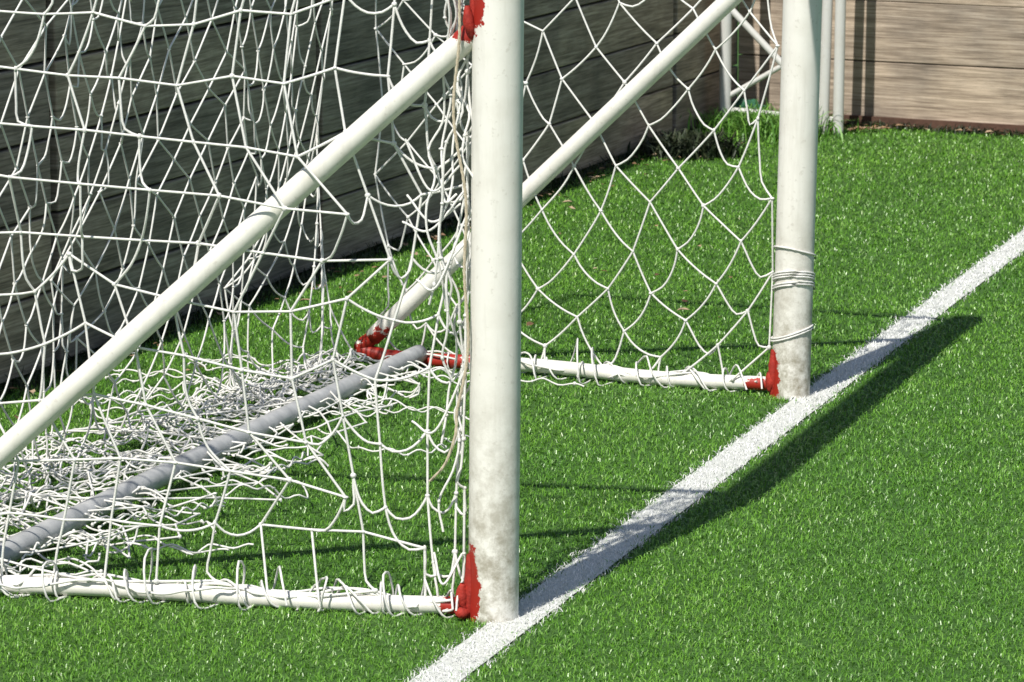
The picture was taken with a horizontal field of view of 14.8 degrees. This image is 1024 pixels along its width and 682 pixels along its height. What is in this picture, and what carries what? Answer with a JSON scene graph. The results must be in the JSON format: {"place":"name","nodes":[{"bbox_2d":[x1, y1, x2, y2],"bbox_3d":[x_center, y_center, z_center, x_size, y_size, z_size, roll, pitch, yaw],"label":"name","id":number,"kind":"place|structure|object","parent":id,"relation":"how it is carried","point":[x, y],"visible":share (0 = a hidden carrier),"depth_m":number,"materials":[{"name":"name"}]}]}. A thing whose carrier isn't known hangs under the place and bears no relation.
{"place":"outdoors","nodes":[
{"label":"outdoors","id":0,"kind":"place"},
{"bbox_2d":[0,22,1023,681],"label":"ground","id":1,"kind":"structure","parent":0,"point":[826,476],"depth_m":10.99,"materials":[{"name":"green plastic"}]},
{"bbox_2d":[0,345,427,563],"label":"net weight pipe","id":2,"kind":"object","parent":1,"relation":"on","point":[157,477],"visible":0.78,"depth_m":10.94,"materials":[{"name":"grey metal"}]},
{"bbox_2d":[0,0,738,383],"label":"timber fence","id":3,"kind":"object","parent":1,"relation":"on","point":[594,80],"visible":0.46,"depth_m":14.02,"materials":[{"name":"black wood"}]},
{"bbox_2d":[0,0,821,623],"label":"soccer goal","id":4,"kind":"object","parent":1,"relation":"on","point":[502,196],"visible":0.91,"depth_m":9.34,"materials":[{"name":"paint"}]},
{"bbox_2d":[0,0,815,618],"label":"goal net","id":5,"kind":"object","parent":4,"relation":"attached to","point":[28,494],"visible":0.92,"depth_m":10.71,"materials":[{"name":"white fabric"}]},
{"bbox_2d":[0,118,1023,399],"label":"weeds","id":6,"kind":"object","parent":1,"relation":"on","point":[376,252],"visible":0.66,"depth_m":14.90,"materials":[{"name":"green plant"}]},
{"bbox_2d":[8,122,1023,418],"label":"dry leaves","id":7,"kind":"object","parent":1,"relation":"on","point":[558,232],"visible":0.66,"depth_m":15.83,"materials":[{"name":"brown plant"}]},
{"bbox_2d":[627,126,757,162],"bbox_3d":[0.841,-0.929,18.338,0.709,0.130,0.617,0,10,0],"label":"weed clump","id":8,"kind":"object","parent":1,"relation":"on","point":[683,145],"visible":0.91,"depth_m":18.22,"materials":[{"name":"green plant"}]},
{"bbox_2d":[400,226,1023,681],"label":"goal line marking","id":9,"kind":"object","parent":1,"relation":"on","point":[466,656],"visible":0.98,"depth_m":10.84,"materials":[{"name":"white paint"}]},
{"bbox_2d":[731,98,766,115],"bbox_3d":[1.156,-1.155,19.503,0.227,0.105,0.171,0,10,0],"label":"plastic bag","id":10,"kind":"object","parent":1,"relation":"on","point":[740,102],"visible":0.38,"depth_m":19.46,"materials":[{"name":"green plastic"}]},
{"bbox_2d":[679,99,877,145],"bbox_3d":[1.225,-1.077,19.140,1.018,0.152,1.118,-5,11,-26],"label":"weed clump","id":11,"kind":"object","parent":1,"relation":"on","point":[768,126],"visible":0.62,"depth_m":19.01,"materials":[{"name":"green plant"}]},
{"bbox_2d":[719,0,845,135],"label":"spare goal frame","id":12,"kind":"object","parent":1,"relation":"on","point":[726,93],"visible":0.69,"depth_m":19.12,"materials":[{"name":"paint"}]},
{"bbox_2d":[738,0,1023,124],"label":"timber fence","id":13,"kind":"object","parent":1,"relation":"on","point":[955,60],"visible":0.61,"depth_m":19.35,"materials":[{"name":"brown wood"}]},
{"bbox_2d":[773,110,1023,133],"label":"kickboard","id":14,"kind":"object","parent":1,"relation":"on","point":[936,123],"depth_m":19.33,"materials":[{"name":"brown wood"}]}
]}

